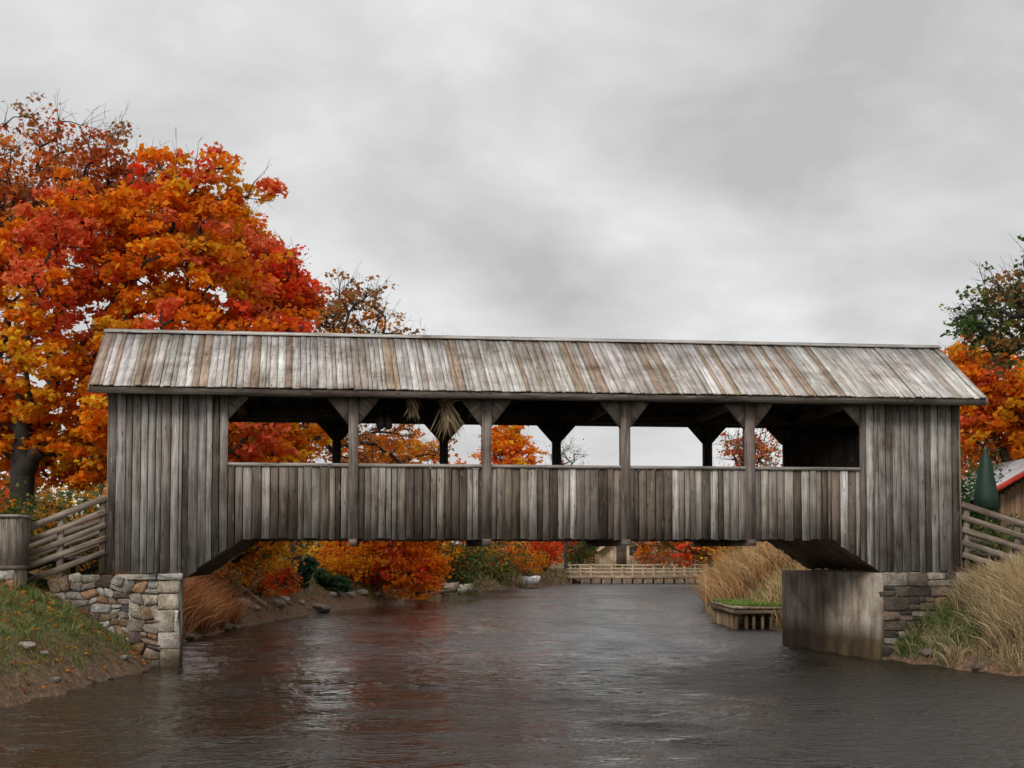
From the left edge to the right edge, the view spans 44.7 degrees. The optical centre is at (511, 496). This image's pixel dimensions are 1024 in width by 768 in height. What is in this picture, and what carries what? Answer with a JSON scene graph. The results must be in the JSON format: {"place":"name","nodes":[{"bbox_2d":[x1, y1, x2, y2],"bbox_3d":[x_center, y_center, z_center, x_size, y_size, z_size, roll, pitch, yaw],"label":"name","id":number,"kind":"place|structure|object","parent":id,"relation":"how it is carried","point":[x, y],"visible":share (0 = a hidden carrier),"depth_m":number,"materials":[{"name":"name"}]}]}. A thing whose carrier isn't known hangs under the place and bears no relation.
{"place":"outdoors","nodes":[
{"label":"outdoors","id":0,"kind":"place"},
{"bbox_2d":[0,582,1023,767],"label":"river water","id":1,"kind":"structure","parent":0,"point":[626,675],"depth_m":16.66,"materials":[{"name":"black liquid"}]},
{"bbox_2d":[184,631,194,641],"bbox_3d":[-7.359,3.144,27.858,0.507,0.261,0.435,0,-3,-5],"label":"rock","id":2,"kind":"object","parent":1,"relation":"in","point":[190,637],"visible":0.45,"depth_m":27.79,"materials":[{"name":"stone"}]},
{"bbox_2d":[223,625,231,630],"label":"rock","id":3,"kind":"object","parent":1,"relation":"in","point":[227,628],"visible":0.47,"depth_m":31.33,"materials":[{"name":"stone"}]},
{"bbox_2d":[0,548,1023,706],"bbox_3d":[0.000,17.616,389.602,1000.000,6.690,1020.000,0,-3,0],"label":"ground","id":4,"kind":"structure","parent":0,"point":[130,665],"depth_m":20.73,"materials":[{"name":"brown soil"}]},
{"bbox_2d":[0,514,32,589],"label":"wooden utility box","id":5,"kind":"object","parent":4,"relation":"on","point":[14,545],"visible":0.49,"depth_m":20.70,"materials":[{"name":"grey wood"}]},
{"bbox_2d":[18,641,36,649],"bbox_3d":[-7.007,2.152,17.917,0.301,0.133,0.221,0,-3,0],"label":"rock","id":6,"kind":"object","parent":4,"relation":"on","point":[30,645],"visible":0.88,"depth_m":17.86,"materials":[{"name":"stone"}]},
{"bbox_2d":[0,479,68,544],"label":"shrub","id":7,"kind":"object","parent":4,"relation":"on","point":[30,506],"visible":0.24,"depth_m":27.90,"materials":[{"name":"green plant"}]},
{"bbox_2d":[0,481,98,572],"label":"shrub","id":8,"kind":"object","parent":4,"relation":"on","point":[46,526],"visible":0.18,"depth_m":26.83,"materials":[{"name":"green plant"}]},
{"bbox_2d":[51,676,61,681],"bbox_3d":[-6.496,2.608,17.701,0.191,0.088,0.139,1,-3,-25],"label":"rock","id":9,"kind":"object","parent":4,"relation":"on","point":[57,679],"visible":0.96,"depth_m":17.66,"materials":[{"name":"stone"}]},
{"bbox_2d":[0,580,134,686],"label":"grass","id":10,"kind":"structure","parent":4,"relation":"on","point":[52,614],"depth_m":19.34,"materials":[{"name":"plant"}]},
{"bbox_2d":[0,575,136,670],"bbox_3d":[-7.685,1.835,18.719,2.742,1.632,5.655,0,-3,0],"label":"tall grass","id":11,"kind":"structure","parent":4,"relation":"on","point":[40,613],"depth_m":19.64,"materials":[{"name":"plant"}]},
{"bbox_2d":[45,487,122,576],"bbox_3d":[-9.323,0.902,27.782,2.505,2.229,1.545,0,-3,-9],"label":"shrub","id":12,"kind":"object","parent":4,"relation":"on","point":[95,562],"visible":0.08,"depth_m":27.77,"materials":[{"name":"green plant"}]},
{"bbox_2d":[92,678,102,682],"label":"rock","id":13,"kind":"object","parent":4,"relation":"on","point":[97,680],"visible":0.75,"depth_m":18.82,"materials":[{"name":"stone"}]},
{"bbox_2d":[0,89,214,326],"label":"maple tree","id":14,"kind":"object","parent":4,"relation":"on","point":[15,192],"visible":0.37,"depth_m":34.70,"materials":[{"name":"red plant"}]},
{"bbox_2d":[119,655,129,659],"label":"rock","id":15,"kind":"object","parent":4,"relation":"on","point":[124,657],"visible":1,"depth_m":20.45,"materials":[{"name":"stone"}]},
{"bbox_2d":[148,663,157,666],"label":"rock","id":16,"kind":"object","parent":4,"relation":"on","point":[152,665],"visible":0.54,"depth_m":21.34,"materials":[{"name":"stone"}]},
{"bbox_2d":[0,127,324,534],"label":"maple tree","id":17,"kind":"object","parent":4,"relation":"on","point":[32,441],"visible":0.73,"depth_m":29.48,"materials":[{"name":"orange plant"}]},
{"bbox_2d":[97,561,256,640],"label":"rust grass","id":18,"kind":"structure","parent":4,"relation":"on","point":[205,605],"depth_m":30.13,"materials":[{"name":"brown plant"}]},
{"bbox_2d":[34,548,352,631],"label":"grass","id":19,"kind":"structure","parent":4,"relation":"on","point":[313,581],"depth_m":38.94,"materials":[{"name":"brown plant"}]},
{"bbox_2d":[202,565,228,587],"bbox_3d":[-8.156,1.822,32.993,1.146,1.689,1.303,1,-3,-25],"label":"shrub","id":20,"kind":"object","parent":4,"relation":"on","point":[221,573],"visible":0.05,"depth_m":32.74,"materials":[{"name":"green plant"}]},
{"bbox_2d":[230,624,240,628],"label":"rock","id":21,"kind":"object","parent":4,"relation":"on","point":[234,626],"visible":0.51,"depth_m":32.30,"materials":[{"name":"stone"}]},
{"bbox_2d":[233,597,250,607],"bbox_3d":[-7.628,2.991,34.776,0.741,0.330,0.577,-1,-3,25],"label":"rock","id":22,"kind":"object","parent":4,"relation":"on","point":[249,601],"visible":0.21,"depth_m":34.61,"materials":[{"name":"stone"}]},
{"bbox_2d":[218,564,267,600],"bbox_3d":[-7.721,2.482,34.935,1.550,1.200,1.332,-2,-4,42],"label":"shrub","id":23,"kind":"object","parent":4,"relation":"on","point":[231,574],"visible":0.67,"depth_m":34.83,"materials":[{"name":"green plant"}]},
{"bbox_2d":[249,605,259,610],"bbox_3d":[-7.380,3.196,35.524,0.441,0.203,0.347,1,-3,-29],"label":"rock","id":24,"kind":"object","parent":4,"relation":"on","point":[257,608],"visible":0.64,"depth_m":35.41,"materials":[{"name":"stone"}]},
{"bbox_2d":[223,574,293,608],"bbox_3d":[-7.447,2.737,36.620,1.757,1.067,2.834,-1,-3,12],"label":"driftwood log","id":25,"kind":"object","parent":4,"relation":"on","point":[262,603],"visible":0.55,"depth_m":35.57,"materials":[{"name":"brown wood"}]},
{"bbox_2d":[240,567,291,597],"bbox_3d":[-7.731,2.589,37.224,2.116,0.988,1.917,3,-4,-45],"label":"red shrub","id":26,"kind":"object","parent":4,"relation":"on","point":[269,583],"visible":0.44,"depth_m":36.86,"materials":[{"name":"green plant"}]},
{"bbox_2d":[217,541,319,588],"bbox_3d":[-7.968,0.605,36.806,4.756,4.468,3.941,1,-3,-12],"label":"maple tree","id":27,"kind":"object","parent":4,"relation":"on","point":[250,556],"visible":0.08,"depth_m":36.56,"materials":[{"name":"orange plant"}]},
{"bbox_2d":[245,541,297,575],"bbox_3d":[-8.214,1.434,40.134,2.739,2.514,2.819,0,-3,0],"label":"shrub","id":28,"kind":"object","parent":4,"relation":"on","point":[274,563],"visible":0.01,"depth_m":39.91,"materials":[{"name":"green plant"}]},
{"bbox_2d":[213,197,334,583],"bbox_3d":[-7.092,-2.672,34.308,4.522,11.471,3.982,-1,-3,27],"label":"maple tree","id":29,"kind":"object","parent":4,"relation":"on","point":[299,290],"visible":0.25,"depth_m":33.79,"materials":[{"name":"orange plant"}]},
{"bbox_2d":[270,597,286,608],"bbox_3d":[-7.119,3.232,37.657,0.530,0.374,0.743,2,-3,-34],"label":"rock","id":30,"kind":"object","parent":4,"relation":"on","point":[278,602],"visible":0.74,"depth_m":37.42,"materials":[{"name":"stone"}]},
{"bbox_2d":[269,561,303,593],"bbox_3d":[-7.310,2.625,39.892,1.205,1.168,1.613,0,-3,0],"label":"red shrub","id":31,"kind":"object","parent":4,"relation":"on","point":[286,585],"visible":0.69,"depth_m":39.89,"materials":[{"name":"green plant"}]},
{"bbox_2d":[267,554,320,588],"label":"hosta plant","id":32,"kind":"object","parent":4,"relation":"on","point":[308,569],"visible":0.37,"depth_m":41.82,"materials":[{"name":"green plant"}]},
{"bbox_2d":[313,603,330,612],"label":"rock","id":33,"kind":"object","parent":4,"relation":"on","point":[320,608],"visible":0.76,"depth_m":41.14,"materials":[{"name":"stone"}]},
{"bbox_2d":[328,591,336,596],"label":"rock","id":34,"kind":"object","parent":4,"relation":"on","point":[332,594],"visible":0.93,"depth_m":43.31,"materials":[{"name":"stone"}]},
{"bbox_2d":[311,567,354,592],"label":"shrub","id":35,"kind":"object","parent":4,"relation":"on","point":[335,583],"visible":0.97,"depth_m":43.74,"materials":[{"name":"green plant"}]},
{"bbox_2d":[343,591,354,597],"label":"rock","id":36,"kind":"object","parent":4,"relation":"on","point":[350,594],"visible":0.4,"depth_m":44.70,"materials":[{"name":"stone"}]},
{"bbox_2d":[315,541,386,581],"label":"shrub","id":37,"kind":"object","parent":4,"relation":"on","point":[340,560],"visible":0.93,"depth_m":45.95,"materials":[{"name":"orange plant"}]},
{"bbox_2d":[358,589,367,594],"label":"rock","id":38,"kind":"object","parent":4,"relation":"on","point":[364,591],"visible":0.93,"depth_m":46.26,"materials":[{"name":"stone"}]},
{"bbox_2d":[290,262,457,589],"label":"oak tree","id":39,"kind":"object","parent":4,"relation":"on","point":[337,310],"visible":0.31,"depth_m":41.83,"materials":[{"name":"orange plant"}]},
{"bbox_2d":[355,549,397,587],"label":"red shrub","id":40,"kind":"object","parent":4,"relation":"on","point":[377,576],"visible":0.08,"depth_m":48.47,"materials":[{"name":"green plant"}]},
{"bbox_2d":[306,430,454,602],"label":"maple tree","id":41,"kind":"object","parent":4,"relation":"on","point":[423,562],"visible":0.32,"depth_m":47.38,"materials":[{"name":"orange plant"}]},
{"bbox_2d":[407,575,451,596],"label":"red shrub","id":42,"kind":"object","parent":4,"relation":"on","point":[434,591],"visible":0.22,"depth_m":52.83,"materials":[{"name":"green plant"}]},
{"bbox_2d":[395,453,466,568],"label":"maple tree","id":43,"kind":"object","parent":4,"relation":"on","point":[458,547],"visible":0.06,"depth_m":59.67,"materials":[{"name":"orange plant"}]},
{"bbox_2d":[421,571,450,589],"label":"shrub","id":44,"kind":"object","parent":4,"relation":"on","point":[442,582],"visible":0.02,"depth_m":53.96,"materials":[{"name":"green plant"}]},
{"bbox_2d":[440,582,458,592],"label":"rock","id":45,"kind":"object","parent":4,"relation":"on","point":[454,587],"visible":0.26,"depth_m":57.16,"materials":[{"name":"grey stone"}]},
{"bbox_2d":[350,567,574,603],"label":"grass","id":46,"kind":"structure","parent":4,"relation":"on","point":[545,573],"depth_m":68.15,"materials":[{"name":"brown plant"}]},
{"bbox_2d":[447,552,481,579],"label":"shrub","id":47,"kind":"object","parent":4,"relation":"on","point":[463,566],"visible":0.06,"depth_m":61.96,"materials":[{"name":"green plant"}]},
{"bbox_2d":[458,583,473,592],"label":"rock","id":48,"kind":"object","parent":4,"relation":"on","point":[462,588],"visible":0.23,"depth_m":59.40,"materials":[{"name":"grey stone"}]},
{"bbox_2d":[436,541,512,594],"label":"shrub","id":49,"kind":"object","parent":4,"relation":"on","point":[470,558],"visible":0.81,"depth_m":59.34,"materials":[{"name":"green plant"}]},
{"bbox_2d":[464,546,498,572],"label":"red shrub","id":50,"kind":"object","parent":4,"relation":"on","point":[485,563],"visible":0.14,"depth_m":67.71,"materials":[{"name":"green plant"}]},
{"bbox_2d":[444,425,546,576],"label":"maple tree","id":51,"kind":"object","parent":4,"relation":"on","point":[509,444],"visible":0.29,"depth_m":69.44,"materials":[{"name":"orange plant"}]},
{"bbox_2d":[0,554,1000,697],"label":"fallen leaves","id":52,"kind":"object","parent":4,"relation":"on","point":[67,647],"visible":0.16,"depth_m":20.12,"materials":[{"name":"orange plant"}]},
{"bbox_2d":[470,541,533,581],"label":"shrub","id":53,"kind":"object","parent":4,"relation":"on","point":[508,570],"visible":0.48,"depth_m":67.60,"materials":[{"name":"green plant"}]},
{"bbox_2d":[0,409,1015,565],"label":"distant trees","id":54,"kind":"object","parent":4,"relation":"on","point":[70,499],"visible":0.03,"depth_m":73.81,"materials":[{"name":"orange plant"}]},
{"bbox_2d":[490,541,531,571],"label":"red shrub","id":55,"kind":"object","parent":4,"relation":"on","point":[509,550],"visible":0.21,"depth_m":75.61,"materials":[{"name":"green plant"}]},
{"bbox_2d":[27,329,1023,666],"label":"covered bridge","id":56,"kind":"structure","parent":4,"relation":"on","point":[853,503],"depth_m":22.83,"materials":[{"name":"grey wood"}]},
{"bbox_2d":[377,398,384,429],"bbox_3d":[-2.379,-1.535,22.521,0.157,0.650,0.157,-1,-3,22],"label":"hanging lantern","id":57,"kind":"object","parent":56,"relation":"hanging from","point":[380,422],"visible":0.96,"depth_m":22.47,"materials":[{"name":"black metal"}]},
{"bbox_2d":[384,398,391,429],"bbox_3d":[-2.240,-1.534,22.537,0.157,0.650,0.157,1,-3,-22],"label":"hanging lantern","id":58,"kind":"object","parent":56,"relation":"hanging from","point":[388,423],"visible":0.95,"depth_m":22.49,"materials":[{"name":"black metal"}]},
{"bbox_2d":[405,397,423,421],"bbox_3d":[-1.768,-1.616,22.240,0.293,0.613,0.356,-2,-4,43],"label":"dried corn bunch","id":59,"kind":"object","parent":56,"relation":"hanging from","point":[412,407],"visible":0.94,"depth_m":22.22,"materials":[{"name":"beige plant"}]},
{"bbox_2d":[428,398,464,441],"bbox_3d":[-1.085,-1.439,22.374,0.707,0.955,0.634,2,-3,-42],"label":"dried corn bunch","id":60,"kind":"object","parent":56,"relation":"hanging from","point":[449,420],"visible":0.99,"depth_m":22.27,"materials":[{"name":"beige plant"}]},
{"bbox_2d":[505,547,550,574],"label":"shrub","id":61,"kind":"object","parent":4,"relation":"on","point":[538,559],"visible":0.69,"depth_m":73.66,"materials":[{"name":"orange plant"}]},
{"bbox_2d":[521,575,540,584],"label":"rowboat","id":62,"kind":"object","parent":4,"relation":"on","point":[531,580],"visible":1,"depth_m":69.16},
{"bbox_2d":[505,541,577,567],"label":"maple tree","id":63,"kind":"object","parent":4,"relation":"on","point":[570,544],"visible":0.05,"depth_m":89.15,"materials":[{"name":"red plant"}]},
{"bbox_2d":[522,541,565,570],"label":"red shrub","id":64,"kind":"object","parent":4,"relation":"on","point":[536,545],"visible":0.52,"depth_m":79.83,"materials":[{"name":"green plant"}]},
{"bbox_2d":[544,430,590,569],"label":"bare tree","id":65,"kind":"object","parent":4,"relation":"on","point":[566,543],"visible":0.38,"depth_m":84.79,"materials":[{"name":"brown plant"}]},
{"bbox_2d":[560,541,598,567],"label":"shrub","id":66,"kind":"object","parent":4,"relation":"on","point":[582,553],"visible":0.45,"depth_m":91.48,"materials":[{"name":"green plant"}]},
{"bbox_2d":[597,542,641,566],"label":"wooden house","id":67,"kind":"structure","parent":4,"relation":"on","point":[614,554],"depth_m":97.88,"materials":[{"name":"brown wood"}]},
{"bbox_2d":[567,564,708,583],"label":"wooden footbridge","id":68,"kind":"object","parent":4,"relation":"on","point":[602,576],"visible":0.58,"depth_m":79.78,"materials":[{"name":"brown wood"}]},
{"bbox_2d":[632,546,687,567],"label":"shrub","id":69,"kind":"object","parent":4,"relation":"on","point":[646,557],"visible":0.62,"depth_m":89.42,"materials":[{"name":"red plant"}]},
{"bbox_2d":[631,541,727,573],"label":"maple tree","id":70,"kind":"object","parent":4,"relation":"on","point":[667,547],"visible":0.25,"depth_m":74.39,"materials":[{"name":"red plant"}]},
{"bbox_2d":[671,542,718,567],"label":"shrub","id":71,"kind":"object","parent":4,"relation":"on","point":[699,559],"visible":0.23,"depth_m":91.39,"materials":[{"name":"orange plant"}]},
{"bbox_2d":[690,545,761,567],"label":"shrub","id":72,"kind":"object","parent":4,"relation":"on","point":[718,550],"visible":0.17,"depth_m":59.57,"materials":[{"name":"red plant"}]},
{"bbox_2d":[680,541,803,611],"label":"reeds","id":73,"kind":"object","parent":4,"relation":"on","point":[731,575],"visible":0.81,"depth_m":38.13,"materials":[{"name":"beige plant"}]},
{"bbox_2d":[721,541,765,553],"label":"shrub","id":74,"kind":"object","parent":4,"relation":"on","point":[735,547],"visible":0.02,"depth_m":50.30,"materials":[{"name":"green plant"}]},
{"bbox_2d":[710,598,781,628],"bbox_3d":[6.831,3.616,33.955,2.324,1.597,3.967,0,-3,0],"label":"river dock","id":75,"kind":"object","parent":4,"relation":"on","point":[726,612],"visible":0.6,"depth_m":32.45,"materials":[{"name":"brown wood"}]},
{"bbox_2d":[712,428,781,550],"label":"oak tree","id":76,"kind":"object","parent":4,"relation":"on","point":[736,443],"visible":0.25,"depth_m":45.63,"materials":[{"name":"red plant"}]},
{"bbox_2d":[721,560,820,628],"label":"reeds","id":77,"kind":"object","parent":4,"relation":"on","point":[772,590],"visible":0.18,"depth_m":34.16,"materials":[{"name":"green plant"}]},
{"bbox_2d":[706,560,1003,626],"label":"grass","id":78,"kind":"structure","parent":4,"relation":"on","point":[749,617],"depth_m":32.60,"materials":[{"name":"green plant"}]},
{"bbox_2d":[882,656,891,659],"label":"rock","id":79,"kind":"object","parent":4,"relation":"on","point":[887,658],"visible":0.62,"depth_m":22.81,"materials":[{"name":"stone"}]},
{"bbox_2d":[922,648,932,655],"bbox_3d":[7.406,2.769,22.098,0.248,0.153,0.294,0,-3,3],"label":"rock","id":80,"kind":"object","parent":4,"relation":"on","point":[925,651],"visible":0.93,"depth_m":22.01,"materials":[{"name":"stone"}]},
{"bbox_2d":[867,587,991,665],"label":"tall grass","id":81,"kind":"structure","parent":4,"relation":"on","point":[927,622],"depth_m":22.45,"materials":[{"name":"green plant"}]},
{"bbox_2d":[894,596,1023,665],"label":"grass","id":82,"kind":"structure","parent":4,"relation":"on","point":[968,644],"depth_m":22.04,"materials":[{"name":"green plant"}]},
{"bbox_2d":[919,594,1023,673],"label":"ornamental grass","id":83,"kind":"structure","parent":4,"relation":"on","point":[1017,665],"depth_m":20.95,"materials":[{"name":"plant"}]},
{"bbox_2d":[930,545,1023,662],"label":"ornamental grass","id":84,"kind":"structure","parent":4,"relation":"on","point":[993,588],"depth_m":21.39,"materials":[{"name":"beige plant"}]},
{"bbox_2d":[971,664,984,670],"bbox_3d":[7.798,2.861,20.793,0.252,0.120,0.184,-1,-3,19],"label":"rock","id":85,"kind":"object","parent":4,"relation":"on","point":[976,667],"visible":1,"depth_m":20.73,"materials":[{"name":"stone"}]},
{"bbox_2d":[938,233,1023,379],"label":"oak tree","id":86,"kind":"object","parent":4,"relation":"on","point":[971,323],"visible":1,"depth_m":29.05,"materials":[{"name":"green plant"}]},
{"bbox_2d":[942,332,1023,469],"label":"maple tree","id":87,"kind":"object","parent":4,"relation":"on","point":[1002,411],"visible":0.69,"depth_m":33.42,"materials":[{"name":"orange plant"}]},
{"bbox_2d":[960,421,1010,549],"bbox_3d":[10.948,-0.075,30.090,2.316,3.500,1.328,-1,-3,13],"label":"shrub","id":88,"kind":"object","parent":4,"relation":"on","point":[964,491],"visible":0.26,"depth_m":30.03,"materials":[{"name":"green plant"}]},
{"bbox_2d":[973,446,999,521],"bbox_3d":[10.867,0.225,28.516,0.580,2.762,0.581,0,-3,0],"label":"patio umbrella","id":89,"kind":"object","parent":4,"relation":"on","point":[985,496],"visible":0.71,"depth_m":28.41,"materials":[{"name":"green fabric"}]},
{"bbox_2d":[961,459,1023,551],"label":"wooden hut","id":90,"kind":"object","parent":4,"relation":"on","point":[1011,499],"visible":0.33,"depth_m":30.00,"materials":[{"name":"brown wood"}]},
{"bbox_2d":[962,512,1023,564],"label":"shrub","id":91,"kind":"object","parent":4,"relation":"on","point":[994,545],"visible":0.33,"depth_m":26.81,"materials":[{"name":"green plant"}]},
{"bbox_2d":[0,0,1023,545],"label":"sky","id":92,"kind":"structure","parent":0,"point":[806,171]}
]}

